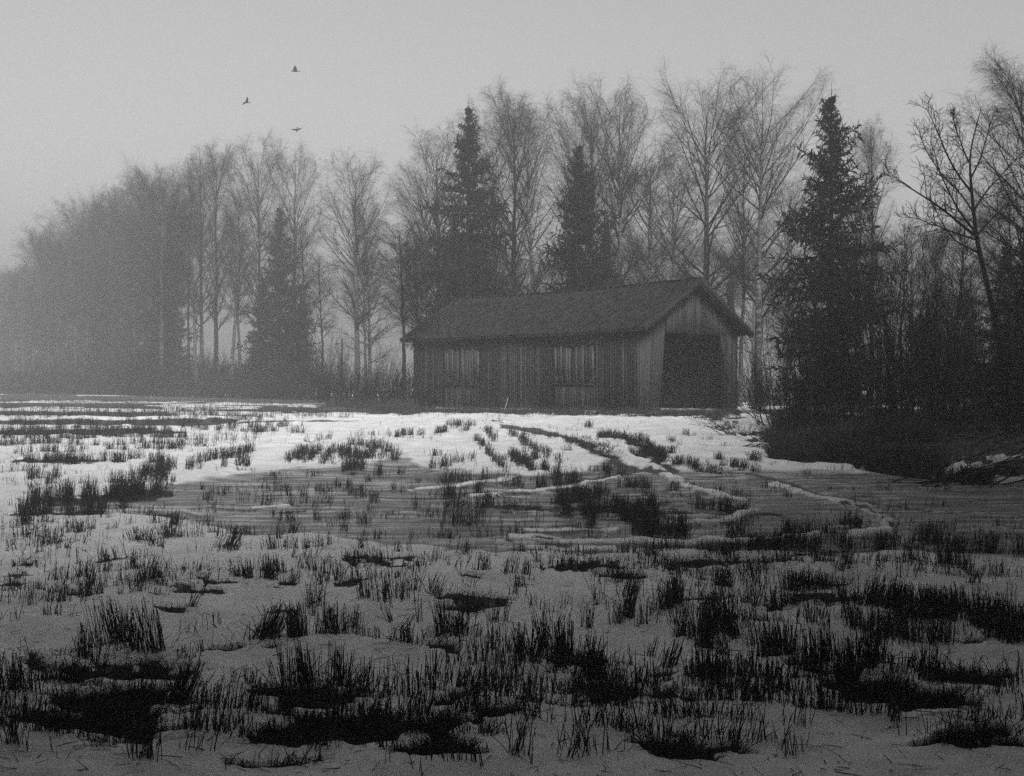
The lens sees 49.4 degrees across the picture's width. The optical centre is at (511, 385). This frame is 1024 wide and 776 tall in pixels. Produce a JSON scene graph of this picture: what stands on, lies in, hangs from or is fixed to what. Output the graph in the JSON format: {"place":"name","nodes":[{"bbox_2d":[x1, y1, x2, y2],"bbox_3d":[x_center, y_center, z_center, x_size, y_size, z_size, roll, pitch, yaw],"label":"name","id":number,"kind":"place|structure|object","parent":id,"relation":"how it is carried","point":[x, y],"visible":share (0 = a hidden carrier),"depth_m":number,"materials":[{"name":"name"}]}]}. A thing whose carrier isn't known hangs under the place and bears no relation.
{"place":"outdoors","nodes":[
{"label":"outdoors","id":0,"kind":"place"},
{"bbox_2d":[0,386,1023,775],"bbox_3d":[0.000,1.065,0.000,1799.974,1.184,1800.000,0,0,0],"label":"ground","id":1,"kind":"structure","parent":0,"point":[986,504],"depth_m":8.79,"materials":[{"name":"snow"}]},
{"bbox_2d":[0,269,29,386],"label":"bare tree","id":2,"kind":"object","parent":1,"relation":"on","point":[15,299],"visible":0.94,"depth_m":161.93,"materials":[{"name":"grey plant"}]},
{"bbox_2d":[0,265,42,378],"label":"birch tree","id":3,"kind":"object","parent":1,"relation":"on","point":[23,346],"visible":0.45,"depth_m":181.75,"materials":[{"name":"grey plant"}]},
{"bbox_2d":[9,257,51,380],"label":"birch tree","id":4,"kind":"object","parent":1,"relation":"on","point":[32,332],"visible":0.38,"depth_m":169.64,"materials":[{"name":"grey plant"}]},
{"bbox_2d":[9,218,60,391],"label":"bare tree","id":5,"kind":"object","parent":1,"relation":"on","point":[41,341],"visible":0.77,"depth_m":157.70,"materials":[{"name":"grey plant"}]},
{"bbox_2d":[2,232,81,390],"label":"birch tree","id":6,"kind":"object","parent":1,"relation":"on","point":[49,343],"visible":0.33,"depth_m":162.32,"materials":[{"name":"grey plant"}]},
{"bbox_2d":[27,231,63,390],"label":"bare tree","id":7,"kind":"object","parent":1,"relation":"on","point":[45,290],"visible":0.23,"depth_m":161.74,"materials":[{"name":"grey plant"}]},
{"bbox_2d":[29,189,108,370],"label":"birch tree","id":8,"kind":"object","parent":1,"relation":"on","point":[76,333],"visible":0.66,"depth_m":151.39,"materials":[{"name":"grey plant"}]},
{"bbox_2d":[52,188,111,379],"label":"birch tree","id":9,"kind":"object","parent":1,"relation":"on","point":[90,339],"visible":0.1,"depth_m":157.27,"materials":[{"name":"grey plant"}]},
{"bbox_2d":[58,196,109,392],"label":"birch tree","id":10,"kind":"object","parent":1,"relation":"on","point":[87,326],"visible":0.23,"depth_m":152.55,"materials":[{"name":"grey plant"}]},
{"bbox_2d":[76,199,128,343],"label":"birch tree","id":11,"kind":"object","parent":1,"relation":"on","point":[98,249],"visible":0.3,"depth_m":138.28,"materials":[{"name":"grey plant"}]},
{"bbox_2d":[68,179,142,393],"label":"bare tree","id":12,"kind":"object","parent":1,"relation":"on","point":[112,310],"visible":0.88,"depth_m":134.27,"materials":[{"name":"grey plant"}]},
{"bbox_2d":[113,163,163,370],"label":"bare tree","id":13,"kind":"object","parent":1,"relation":"on","point":[138,211],"visible":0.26,"depth_m":134.95,"materials":[{"name":"grey plant"}]},
{"bbox_2d":[110,166,181,372],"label":"birch tree","id":14,"kind":"object","parent":1,"relation":"on","point":[141,216],"visible":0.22,"depth_m":135.69,"materials":[{"name":"grey plant"}]},
{"bbox_2d":[106,158,196,338],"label":"birch tree","id":15,"kind":"object","parent":1,"relation":"on","point":[158,206],"visible":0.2,"depth_m":134.22,"materials":[{"name":"grey plant"}]},
{"bbox_2d":[119,230,186,393],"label":"spruce tree","id":16,"kind":"object","parent":1,"relation":"on","point":[151,307],"visible":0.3,"depth_m":127.99,"materials":[{"name":"grey plant"}]},
{"bbox_2d":[108,150,208,395],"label":"birch tree","id":17,"kind":"object","parent":1,"relation":"on","point":[161,307],"visible":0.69,"depth_m":103.82,"materials":[{"name":"grey plant"}]},
{"bbox_2d":[132,222,203,394],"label":"spruce tree","id":18,"kind":"object","parent":1,"relation":"on","point":[169,338],"visible":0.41,"depth_m":107.46,"materials":[{"name":"grey plant"}]},
{"bbox_2d":[144,177,198,396],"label":"bare tree","id":19,"kind":"object","parent":1,"relation":"on","point":[164,277],"visible":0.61,"depth_m":97.50,"materials":[{"name":"grey plant"}]},
{"bbox_2d":[155,154,219,396],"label":"bare tree","id":20,"kind":"object","parent":1,"relation":"on","point":[190,196],"visible":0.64,"depth_m":96.01,"materials":[{"name":"grey plant"}]},
{"bbox_2d":[164,199,224,396],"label":"birch tree","id":21,"kind":"object","parent":1,"relation":"on","point":[191,267],"visible":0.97,"depth_m":94.17,"materials":[{"name":"grey plant"}]},
{"bbox_2d":[164,141,238,393],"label":"birch tree","id":22,"kind":"object","parent":1,"relation":"on","point":[201,321],"visible":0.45,"depth_m":97.89,"materials":[{"name":"grey plant"}]},
{"bbox_2d":[183,132,247,396],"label":"bare tree","id":23,"kind":"object","parent":1,"relation":"on","point":[215,296],"visible":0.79,"depth_m":95.99,"materials":[{"name":"grey plant"}]},
{"bbox_2d":[206,208,264,397],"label":"birch tree","id":24,"kind":"object","parent":1,"relation":"on","point":[238,329],"visible":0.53,"depth_m":90.72,"materials":[{"name":"grey plant"}]},
{"bbox_2d":[205,170,276,397],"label":"birch tree","id":25,"kind":"object","parent":1,"relation":"on","point":[237,257],"visible":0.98,"depth_m":87.36,"materials":[{"name":"grey plant"}]},
{"bbox_2d":[228,276,275,396],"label":"spruce tree","id":26,"kind":"object","parent":1,"relation":"on","point":[255,325],"visible":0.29,"depth_m":91.65,"materials":[{"name":"grey plant"}]},
{"bbox_2d":[210,128,307,348],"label":"birch tree","id":27,"kind":"object","parent":1,"relation":"on","point":[256,298],"visible":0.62,"depth_m":91.52,"materials":[{"name":"grey plant"}]},
{"bbox_2d":[234,207,325,397],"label":"spruce tree","id":28,"kind":"object","parent":1,"relation":"on","point":[280,322],"visible":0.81,"depth_m":87.54,"materials":[{"name":"grey plant"}]},
{"bbox_2d":[239,134,341,366],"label":"birch tree","id":29,"kind":"object","parent":1,"relation":"on","point":[293,232],"visible":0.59,"depth_m":95.68,"materials":[{"name":"grey plant"}]},
{"bbox_2d":[271,297,327,398],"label":"spruce tree","id":30,"kind":"object","parent":1,"relation":"on","point":[298,353],"visible":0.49,"depth_m":83.77,"materials":[{"name":"grey plant"}]},
{"bbox_2d":[274,220,330,398],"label":"bare tree","id":31,"kind":"object","parent":1,"relation":"on","point":[303,248],"visible":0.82,"depth_m":79.60,"materials":[{"name":"grey plant"}]},
{"bbox_2d":[292,250,352,399],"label":"bare tree","id":32,"kind":"object","parent":1,"relation":"on","point":[318,271],"visible":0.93,"depth_m":77.66,"materials":[{"name":"grey plant"}]},
{"bbox_2d":[297,324,348,401],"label":"bare shrub","id":33,"kind":"object","parent":1,"relation":"on","point":[314,378],"visible":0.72,"depth_m":65.62,"materials":[{"name":"grey plant"}]},
{"bbox_2d":[286,144,399,395],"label":"birch tree","id":34,"kind":"object","parent":1,"relation":"on","point":[355,315],"visible":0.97,"depth_m":73.75,"materials":[{"name":"grey plant"}]},
{"bbox_2d":[322,333,370,399],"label":"bare shrub","id":35,"kind":"object","parent":1,"relation":"on","point":[330,378],"visible":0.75,"depth_m":62.09,"materials":[{"name":"grey plant"}]},
{"bbox_2d":[309,343,384,401],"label":"bare shrub","id":36,"kind":"object","parent":1,"relation":"on","point":[347,393],"visible":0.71,"depth_m":55.74,"materials":[{"name":"grey plant"}]},
{"bbox_2d":[337,189,388,383],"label":"birch tree","id":37,"kind":"object","parent":1,"relation":"on","point":[367,316],"visible":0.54,"depth_m":75.89,"materials":[{"name":"grey plant"}]},
{"bbox_2d":[309,248,420,397],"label":"birch tree","id":38,"kind":"object","parent":1,"relation":"on","point":[369,339],"visible":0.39,"depth_m":89.30,"materials":[{"name":"grey plant"}]},
{"bbox_2d":[313,329,423,405],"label":"bare shrub","id":39,"kind":"object","parent":1,"relation":"on","point":[382,391],"visible":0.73,"depth_m":49.73,"materials":[{"name":"grey plant"}]},
{"bbox_2d":[356,348,439,405],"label":"bare shrub","id":40,"kind":"object","parent":1,"relation":"on","point":[392,393],"visible":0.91,"depth_m":46.93,"materials":[{"name":"grey plant"}]},
{"bbox_2d":[352,217,448,400],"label":"bare tree","id":41,"kind":"object","parent":1,"relation":"on","point":[402,288],"visible":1,"depth_m":46.98,"materials":[{"name":"grey plant"}]},
{"bbox_2d":[0,344,809,404],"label":"undergrowth","id":42,"kind":"object","parent":1,"relation":"on","point":[133,383],"visible":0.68,"depth_m":96.78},
{"bbox_2d":[372,233,443,350],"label":"birch tree","id":43,"kind":"object","parent":1,"relation":"on","point":[410,289],"visible":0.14,"depth_m":93.57,"materials":[{"name":"grey plant"}]},
{"bbox_2d":[378,238,458,334],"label":"bare tree","id":44,"kind":"object","parent":1,"relation":"on","point":[418,321],"visible":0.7,"depth_m":49.68,"materials":[{"name":"grey plant"}]},
{"bbox_2d":[376,155,475,330],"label":"birch tree","id":45,"kind":"object","parent":1,"relation":"on","point":[432,214],"visible":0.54,"depth_m":61.71,"materials":[{"name":"grey plant"}]},
{"bbox_2d":[377,115,497,309],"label":"birch tree","id":46,"kind":"object","parent":1,"relation":"on","point":[433,179],"visible":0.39,"depth_m":65.71,"materials":[{"name":"grey plant"}]},
{"bbox_2d":[405,226,479,349],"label":"spruce tree","id":47,"kind":"object","parent":1,"relation":"on","point":[454,228],"visible":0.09,"depth_m":62.68,"materials":[{"name":"black plant"}]},
{"bbox_2d":[412,103,527,320],"bbox_3d":[-2.095,-6.773,60.199,6.574,17.973,7.973,0,0,-2],"label":"spruce tree","id":48,"kind":"object","parent":1,"relation":"on","point":[469,265],"visible":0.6,"depth_m":59.74,"materials":[{"name":"black plant"}]},
{"bbox_2d":[449,94,554,287],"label":"birch tree","id":49,"kind":"object","parent":1,"relation":"on","point":[493,160],"visible":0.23,"depth_m":67.67,"materials":[{"name":"grey plant"}]},
{"bbox_2d":[0,398,1023,775],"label":"stubble","id":50,"kind":"object","parent":1,"relation":"on","point":[708,670],"visible":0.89,"depth_m":7.25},
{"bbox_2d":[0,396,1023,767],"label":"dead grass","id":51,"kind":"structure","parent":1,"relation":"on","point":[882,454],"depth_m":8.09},
{"bbox_2d":[470,72,562,294],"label":"bare tree","id":52,"kind":"object","parent":1,"relation":"on","point":[514,262],"visible":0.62,"depth_m":61.64,"materials":[{"name":"grey plant"}]},
{"bbox_2d":[474,94,573,294],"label":"birch tree","id":53,"kind":"object","parent":1,"relation":"on","point":[528,219],"visible":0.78,"depth_m":57.89,"materials":[{"name":"grey plant"}]},
{"bbox_2d":[517,133,619,292],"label":"spruce tree","id":54,"kind":"object","parent":1,"relation":"on","point":[570,254],"visible":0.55,"depth_m":51.71,"materials":[{"name":"black plant"}]},
{"bbox_2d":[531,91,617,287],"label":"birch tree","id":55,"kind":"object","parent":1,"relation":"on","point":[564,140],"visible":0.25,"depth_m":63.46,"materials":[{"name":"grey plant"}]},
{"bbox_2d":[399,276,754,412],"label":"barn","id":56,"kind":"structure","parent":1,"relation":"on","point":[619,347],"depth_m":44.65,"materials":[{"name":"wood planks"},{"name":"thatch"}]},
{"bbox_2d":[530,69,651,287],"bbox_3d":[4.443,-7.778,59.861,7.548,17.624,7.154,0,0,34],"label":"birch tree","id":57,"kind":"object","parent":1,"relation":"on","point":[585,127],"visible":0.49,"depth_m":59.91,"materials":[{"name":"grey plant"}]},
{"bbox_2d":[590,226,629,286],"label":"spruce tree","id":58,"kind":"object","parent":1,"relation":"on","point":[607,263],"visible":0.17,"depth_m":53.90,"materials":[{"name":"black plant"}]},
{"bbox_2d":[549,70,680,284],"bbox_3d":[4.847,-7.379,55.839,6.881,16.864,6.779,0,0,-45],"label":"birch tree","id":59,"kind":"object","parent":1,"relation":"on","point":[620,196],"visible":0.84,"depth_m":55.59,"materials":[{"name":"grey plant"}]},
{"bbox_2d":[572,222,689,283],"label":"birch tree","id":60,"kind":"object","parent":1,"relation":"on","point":[646,256],"visible":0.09,"depth_m":90.09,"materials":[{"name":"grey plant"}]},
{"bbox_2d":[595,134,714,284],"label":"birch tree","id":61,"kind":"object","parent":1,"relation":"on","point":[642,268],"visible":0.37,"depth_m":73.50,"materials":[{"name":"grey plant"}]},
{"bbox_2d":[609,132,750,314],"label":"birch tree","id":62,"kind":"object","parent":1,"relation":"on","point":[672,222],"visible":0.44,"depth_m":66.02,"materials":[{"name":"grey plant"}]},
{"bbox_2d":[660,223,751,310],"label":"birch tree","id":63,"kind":"object","parent":1,"relation":"on","point":[717,257],"visible":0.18,"depth_m":92.00,"materials":[{"name":"grey plant"}]},
{"bbox_2d":[630,57,811,313],"bbox_3d":[9.667,-7.556,54.141,8.060,17.200,10.294,0,0,-3],"label":"birch tree","id":64,"kind":"object","parent":1,"relation":"on","point":[706,274],"visible":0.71,"depth_m":53.73,"materials":[{"name":"grey plant"}]},
{"bbox_2d":[706,110,794,405],"bbox_3d":[11.050,-5.859,51.565,4.145,13.812,4.169,0,0,29],"label":"birch tree","id":65,"kind":"object","parent":1,"relation":"on","point":[742,245],"visible":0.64,"depth_m":51.68,"materials":[{"name":"grey plant"}]},
{"bbox_2d":[754,272,761,403],"bbox_3d":[10.387,-1.974,46.994,0.313,5.624,0.313,0,0,0],"label":"dead trunk","id":66,"kind":"object","parent":1,"relation":"on","point":[758,329],"visible":0.58,"depth_m":46.88,"materials":[{"name":"grey wood"}]},
{"bbox_2d":[663,49,856,406],"bbox_3d":[10.957,-7.015,49.871,8.218,16.109,7.831,0,1,3],"label":"birch tree","id":67,"kind":"object","parent":1,"relation":"on","point":[758,251],"visible":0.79,"depth_m":49.46,"materials":[{"name":"grey plant"}]},
{"bbox_2d":[715,232,805,395],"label":"birch tree","id":68,"kind":"object","parent":1,"relation":"on","point":[752,320],"visible":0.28,"depth_m":90.70,"materials":[{"name":"grey plant"}]},
{"bbox_2d":[734,341,789,409],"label":"bare shrub","id":69,"kind":"object","parent":1,"relation":"on","point":[759,378],"visible":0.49,"depth_m":40.04,"materials":[{"name":"black plant"}]},
{"bbox_2d":[683,269,874,424],"bbox_3d":[7.362,-1.173,29.997,5.373,4.588,5.279,0,0,34],"label":"bare shrub","id":70,"kind":"object","parent":1,"relation":"on","point":[761,393],"visible":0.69,"depth_m":31.03,"materials":[{"name":"black plant"}]},
{"bbox_2d":[727,351,843,432],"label":"bare shrub","id":71,"kind":"object","parent":1,"relation":"on","point":[788,413],"visible":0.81,"depth_m":27.00,"materials":[{"name":"black plant"}]},
{"bbox_2d":[726,156,854,402],"bbox_3d":[15.283,-5.973,62.170,7.996,14.029,6.260,0,0,-18],"label":"birch tree","id":72,"kind":"object","parent":1,"relation":"on","point":[785,242],"visible":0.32,"depth_m":61.96,"materials":[{"name":"grey plant"}]},
{"bbox_2d":[753,345,899,436],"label":"bare shrub","id":73,"kind":"object","parent":1,"relation":"on","point":[827,408],"visible":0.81,"depth_m":23.09,"materials":[{"name":"black plant"}]},
{"bbox_2d":[765,256,896,425],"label":"bare shrub","id":74,"kind":"object","parent":1,"relation":"on","point":[789,357],"visible":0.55,"depth_m":27.94,"materials":[{"name":"black plant"}]},
{"bbox_2d":[756,82,910,407],"bbox_3d":[10.319,-4.226,36.173,5.142,11.167,5.143,0,0,18],"label":"spruce tree","id":75,"kind":"object","parent":1,"relation":"on","point":[811,232],"visible":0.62,"depth_m":35.71,"materials":[{"name":"black plant"}]},
{"bbox_2d":[828,196,891,391],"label":"bare tree","id":76,"kind":"object","parent":1,"relation":"on","point":[867,234],"visible":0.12,"depth_m":39.73,"materials":[{"name":"grey plant"}]},
{"bbox_2d":[756,211,980,417],"bbox_3d":[8.889,-1.666,27.774,4.856,5.158,4.942,0,0,-27],"label":"bare shrub","id":77,"kind":"object","parent":1,"relation":"on","point":[852,335],"visible":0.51,"depth_m":26.87,"materials":[{"name":"black plant"}]},
{"bbox_2d":[798,290,941,405],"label":"bare shrub","id":78,"kind":"object","parent":1,"relation":"on","point":[863,361],"visible":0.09,"depth_m":33.80,"materials":[{"name":"black plant"}]},
{"bbox_2d":[844,115,908,396],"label":"bare tree","id":79,"kind":"object","parent":1,"relation":"on","point":[870,158],"visible":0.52,"depth_m":41.80,"materials":[{"name":"grey plant"}]},
{"bbox_2d":[768,238,994,425],"bbox_3d":[8.007,-1.245,25.484,3.215,4.418,5.099,0,0,-34],"label":"bare shrub","id":80,"kind":"object","parent":1,"relation":"on","point":[818,368],"visible":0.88,"depth_m":26.04,"materials":[{"name":"black plant"}]},
{"bbox_2d":[777,193,1006,414],"bbox_3d":[10.272,-2.050,29.820,4.214,5.790,6.682,0,0,-20],"label":"bare shrub","id":81,"kind":"object","parent":1,"relation":"on","point":[965,263],"visible":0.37,"depth_m":28.50,"materials":[{"name":"black plant"}]},
{"bbox_2d":[819,220,970,426],"bbox_3d":[8.219,-1.464,24.261,3.230,4.882,5.122,0,0,16],"label":"bare shrub","id":82,"kind":"object","parent":1,"relation":"on","point":[885,347],"visible":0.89,"depth_m":25.07,"materials":[{"name":"black plant"}]},
{"bbox_2d":[874,213,940,399],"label":"bare tree","id":83,"kind":"object","parent":1,"relation":"on","point":[906,247],"visible":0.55,"depth_m":39.97,"materials":[{"name":"grey plant"}]},
{"bbox_2d":[864,229,955,391],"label":"birch tree","id":84,"kind":"object","parent":1,"relation":"on","point":[911,269],"visible":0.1,"depth_m":96.20,"materials":[{"name":"grey plant"}]},
{"bbox_2d":[837,208,999,419],"bbox_3d":[9.702,-1.850,27.203,3.060,5.514,4.066,0,0,4],"label":"bare shrub","id":85,"kind":"object","parent":1,"relation":"on","point":[910,302],"visible":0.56,"depth_m":27.02,"materials":[{"name":"black plant"}]},
{"bbox_2d":[827,274,1010,406],"bbox_3d":[11.642,-1.293,30.951,5.632,4.069,5.533,0,0,24],"label":"bare shrub","id":86,"kind":"object","parent":1,"relation":"on","point":[913,346],"visible":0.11,"depth_m":31.70,"materials":[{"name":"black plant"}]},
{"bbox_2d":[836,340,1002,434],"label":"bare shrub","id":87,"kind":"object","parent":1,"relation":"on","point":[893,402],"visible":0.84,"depth_m":21.79,"materials":[{"name":"black plant"}]},
{"bbox_2d":[835,257,1021,411],"bbox_3d":[11.265,-1.647,31.149,6.596,4.850,6.713,0,0,36],"label":"bare shrub","id":88,"kind":"object","parent":1,"relation":"on","point":[955,340],"visible":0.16,"depth_m":30.42,"materials":[{"name":"black plant"}]},
{"bbox_2d":[868,342,993,425],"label":"bare shrub","id":89,"kind":"object","parent":1,"relation":"on","point":[938,405],"visible":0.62,"depth_m":25.04,"materials":[{"name":"black plant"}]},
{"bbox_2d":[909,223,959,383],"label":"bare tree","id":90,"kind":"object","parent":1,"relation":"on","point":[934,266],"visible":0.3,"depth_m":43.95,"materials":[{"name":"grey plant"}]},
{"bbox_2d":[879,243,1003,422],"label":"bare shrub","id":91,"kind":"object","parent":1,"relation":"on","point":[943,348],"visible":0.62,"depth_m":25.79,"materials":[{"name":"black plant"}]},
{"bbox_2d":[872,282,1023,432],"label":"bare shrub","id":92,"kind":"object","parent":1,"relation":"on","point":[964,396],"visible":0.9,"depth_m":22.93,"materials":[{"name":"black plant"}]},
{"bbox_2d":[874,92,1023,430],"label":"bare tree","id":93,"kind":"object","parent":1,"relation":"on","point":[975,233],"visible":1,"depth_m":22.78,"materials":[{"name":"black plant"}]},
{"bbox_2d":[890,413,1023,486],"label":"fallen branches","id":94,"kind":"object","parent":1,"relation":"on","point":[953,477],"visible":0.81,"depth_m":17.40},
{"bbox_2d":[919,204,1004,402],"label":"bare tree","id":95,"kind":"object","parent":1,"relation":"on","point":[961,263],"visible":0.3,"depth_m":35.98,"materials":[{"name":"grey plant"}]},
{"bbox_2d":[937,290,990,396],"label":"spruce tree","id":96,"kind":"object","parent":1,"relation":"on","point":[970,334],"visible":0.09,"depth_m":47.69,"materials":[{"name":"black plant"}]},
{"bbox_2d":[914,252,1023,434],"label":"bare shrub","id":97,"kind":"object","parent":1,"relation":"on","point":[1014,400],"visible":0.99,"depth_m":22.02,"materials":[{"name":"black plant"}]},
{"bbox_2d":[914,226,1023,425],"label":"bare shrub","id":98,"kind":"object","parent":1,"relation":"on","point":[1020,339],"visible":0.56,"depth_m":25.17,"materials":[{"name":"black plant"}]},
{"bbox_2d":[922,73,1023,363],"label":"birch tree","id":99,"kind":"object","parent":1,"relation":"on","point":[1016,181],"visible":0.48,"depth_m":30.20,"materials":[{"name":"grey plant"}]},
{"bbox_2d":[939,172,1023,394],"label":"birch tree","id":100,"kind":"object","parent":1,"relation":"on","point":[992,276],"visible":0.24,"depth_m":33.01,"materials":[{"name":"grey plant"}]},
{"bbox_2d":[940,37,1023,417],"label":"bare tree","id":101,"kind":"object","parent":1,"relation":"on","point":[1021,115],"visible":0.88,"depth_m":27.18,"materials":[{"name":"black plant"}]},
{"bbox_2d":[956,245,1023,421],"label":"spruce tree","id":102,"kind":"object","parent":1,"relation":"on","point":[1014,267],"visible":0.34,"depth_m":26.08,"materials":[{"name":"black plant"}]},
{"bbox_2d":[961,247,1019,400],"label":"spruce tree","id":103,"kind":"object","parent":1,"relation":"on","point":[983,307],"visible":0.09,"depth_m":35.98,"materials":[{"name":"plant"}]},
{"bbox_2d":[0,0,1023,386],"label":"sky","id":104,"kind":"structure","parent":0,"point":[83,82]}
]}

